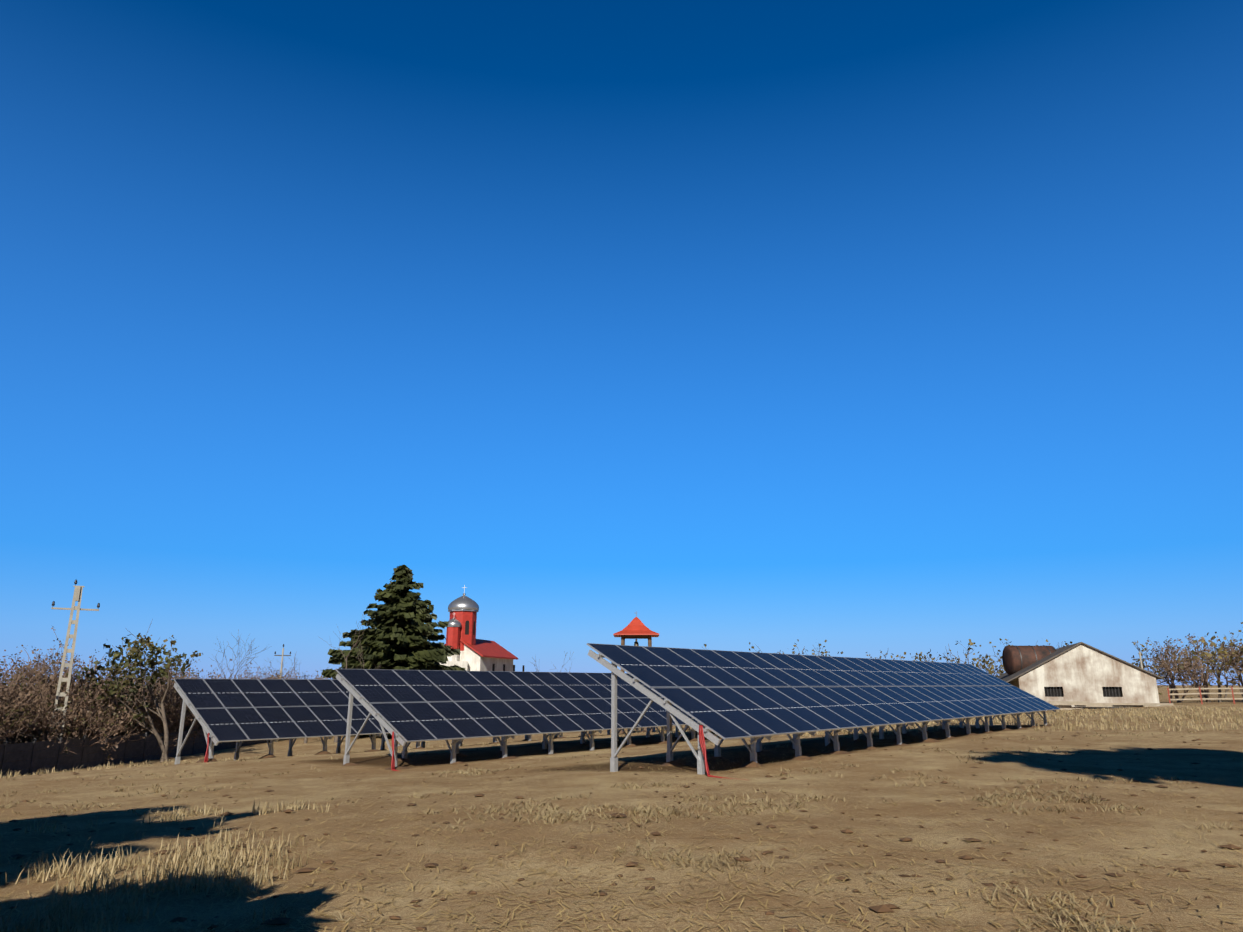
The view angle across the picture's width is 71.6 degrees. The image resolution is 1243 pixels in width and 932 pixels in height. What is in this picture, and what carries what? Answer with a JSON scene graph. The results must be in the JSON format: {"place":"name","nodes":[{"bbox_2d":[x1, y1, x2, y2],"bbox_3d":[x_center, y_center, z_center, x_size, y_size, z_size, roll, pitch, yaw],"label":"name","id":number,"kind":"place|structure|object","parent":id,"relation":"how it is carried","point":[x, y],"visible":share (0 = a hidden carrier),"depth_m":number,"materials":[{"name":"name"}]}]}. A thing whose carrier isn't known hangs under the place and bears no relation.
{"place":"outdoors","nodes":[
{"label":"outdoors","id":0,"kind":"place"},
{"bbox_2d":[0,685,1242,931],"bbox_3d":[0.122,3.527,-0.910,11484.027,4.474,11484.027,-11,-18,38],"label":"field ground","id":1,"kind":"structure","parent":0,"point":[992,773],"depth_m":9.89,"materials":[{"name":"soil"}]},
{"bbox_2d":[47,579,99,757],"bbox_3d":[-37.442,14.049,58.030,2.829,12.771,0.440,9,-17,-31],"label":"concrete pole","id":2,"kind":"object","parent":1,"relation":"on","point":[77,595],"visible":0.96,"depth_m":58.39,"materials":[{"name":"grey concrete"}]},
{"bbox_2d":[75,619,202,761],"bbox_3d":[-35.865,16.522,63.787,7.941,10.533,9.280,8,-16,-29],"label":"olive tree","id":3,"kind":"object","parent":1,"relation":"on","point":[136,648],"visible":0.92,"depth_m":63.15,"materials":[{"name":"green plant"}]},
{"bbox_2d":[0,729,293,776],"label":"concrete fence","id":4,"kind":"object","parent":1,"relation":"on","point":[61,761],"visible":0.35,"depth_m":58.39,"materials":[{"name":"grey concrete"}]},
{"bbox_2d":[0,627,331,769],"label":"hedge shrubs","id":5,"kind":"object","parent":1,"relation":"on","point":[27,713],"visible":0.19,"depth_m":59.19,"materials":[{"name":"brown plant"}]},
{"bbox_2d":[274,644,290,677],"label":"pole","id":6,"kind":"object","parent":1,"relation":"on","point":[282,655],"visible":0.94,"depth_m":105.26,"materials":[{"name":"concrete"}]},
{"bbox_2d":[109,614,573,742],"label":"bare trees","id":7,"kind":"object","parent":1,"relation":"on","point":[335,737],"visible":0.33,"depth_m":88.19,"materials":[{"name":"brown plant"}]},
{"bbox_2d":[321,565,465,736],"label":"conifer tree","id":8,"kind":"object","parent":1,"relation":"on","point":[399,635],"visible":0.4,"depth_m":97.99,"materials":[{"name":"green plant"}]},
{"bbox_2d":[174,683,687,763],"bbox_3d":[-5.723,11.173,38.250,3.456,2.962,26.662,-11,-18,38],"label":"solar panel frame","id":9,"kind":"object","parent":1,"relation":"on","point":[214,741],"visible":0.21,"depth_m":29.15,"materials":[{"name":"grey metal"}]},
{"bbox_2d":[204,733,209,762],"bbox_3d":[-12.746,8.768,26.714,1.378,0.884,0.143,-19,-24,52],"label":"red cable conduit","id":10,"kind":"object","parent":9,"relation":"attached to","point":[206,756],"visible":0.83,"depth_m":27.07,"materials":[{"name":"red plastic"}]},
{"bbox_2d":[173,679,394,741],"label":"pv array panels","id":11,"kind":"object","parent":9,"relation":"on","point":[230,710],"visible":0.27,"depth_m":30.39,"materials":[{"name":"blue glass"}]},
{"bbox_2d":[440,585,523,671],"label":"church","id":12,"kind":"structure","parent":1,"relation":"on","point":[480,654],"depth_m":124.57,"materials":[{"name":"paint"}]},
{"bbox_2d":[336,674,704,766],"bbox_3d":[1.194,9.810,34.226,3.456,2.817,26.662,-11,-18,38],"label":"solar panel frame","id":13,"kind":"object","parent":1,"relation":"on","point":[454,750],"visible":0.19,"depth_m":25.08,"materials":[{"name":"grey metal"}]},
{"bbox_2d":[391,731,397,770],"bbox_3d":[-5.829,7.526,22.659,1.378,0.988,0.143,-19,-24,52],"label":"red cable conduit","id":14,"kind":"object","parent":13,"relation":"attached to","point":[393,763],"visible":0.79,"depth_m":22.99,"materials":[{"name":"red plastic"}]},
{"bbox_2d":[335,669,696,741],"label":"solar panels","id":15,"kind":"object","parent":13,"relation":"on","point":[418,705],"visible":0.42,"depth_m":27.84,"materials":[{"name":"blue glass"}]},
{"bbox_2d":[0,705,1242,931],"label":"dry grass tufts","id":16,"kind":"object","parent":1,"relation":"on","point":[210,861],"visible":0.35,"depth_m":8.60,"materials":[{"name":"beige plant"}]},
{"bbox_2d":[0,746,1242,931],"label":"straw chaff","id":17,"kind":"object","parent":1,"relation":"on","point":[731,916],"visible":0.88,"depth_m":7.38,"materials":[{"name":"beige plant"}]},
{"bbox_2d":[0,730,1242,931],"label":"soil clods","id":18,"kind":"object","parent":1,"relation":"on","point":[886,908],"visible":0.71,"depth_m":8.25,"materials":[{"name":"soil"}]},
{"bbox_2d":[196,725,1053,769],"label":"soil mounds","id":19,"kind":"object","parent":1,"relation":"on","point":[751,763],"visible":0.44,"depth_m":27.16,"materials":[{"name":"brown soil"}]},
{"bbox_2d":[588,650,1055,774],"bbox_3d":[8.931,7.793,28.021,3.456,2.856,26.662,-11,-18,38],"label":"solar panel frame","id":20,"kind":"object","parent":1,"relation":"on","point":[754,749],"visible":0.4,"depth_m":19.00,"materials":[{"name":"grey metal"}]},
{"bbox_2d":[699,725,743,779],"bbox_3d":[1.907,5.476,16.462,1.378,0.960,0.143,-19,-24,52],"label":"red cable conduit","id":21,"kind":"object","parent":20,"relation":"attached to","point":[702,740],"visible":0.79,"depth_m":16.90,"materials":[{"name":"red plastic"}]},
{"bbox_2d":[586,643,1059,739],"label":"solar panels","id":22,"kind":"object","parent":20,"relation":"on","point":[726,695],"visible":1,"depth_m":23.01,"materials":[{"name":"blue glass"}]},
{"bbox_2d":[702,622,1242,701],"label":"trees","id":23,"kind":"object","parent":1,"relation":"on","point":[1000,671],"visible":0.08,"depth_m":95.13,"materials":[{"name":"brown plant"}]},
{"bbox_2d":[1002,645,1055,674],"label":"water tank","id":24,"kind":"object","parent":1,"relation":"on","point":[1015,659],"visible":0.5,"depth_m":85.88,"materials":[{"name":"orange metal"}]},
{"bbox_2d":[997,642,1162,706],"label":"barn","id":25,"kind":"structure","parent":1,"relation":"on","point":[1080,671],"depth_m":75.67,"materials":[{"name":"paint"}]},
{"bbox_2d":[1049,701,1172,709],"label":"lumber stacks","id":26,"kind":"object","parent":1,"relation":"on","point":[1061,705],"visible":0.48,"depth_m":72.69,"materials":[{"name":"beige wood"}]},
{"bbox_2d":[1133,648,1147,668],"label":"pole","id":27,"kind":"object","parent":1,"relation":"on","point":[1140,659],"visible":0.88,"depth_m":105.09,"materials":[{"name":"concrete"}]},
{"bbox_2d":[1146,631,1242,702],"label":"bare trees","id":28,"kind":"object","parent":1,"relation":"on","point":[1186,668],"visible":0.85,"depth_m":88.62,"materials":[{"name":"brown plant"}]},
{"bbox_2d":[1167,687,1242,703],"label":"rail fence","id":29,"kind":"object","parent":1,"relation":"on","point":[1201,698],"visible":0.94,"depth_m":73.46,"materials":[{"name":"brown paint"}]},
{"bbox_2d":[0,0,1242,684],"label":"sky","id":30,"kind":"structure","parent":0,"point":[860,327],"materials":[{"name":"blue"}]},
{"bbox_2d":[613,617,658,733],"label":"bell tower","id":31,"kind":"structure","parent":0,"point":[636,628],"depth_m":85.11,"materials":[{"name":"red wood"}]}
]}

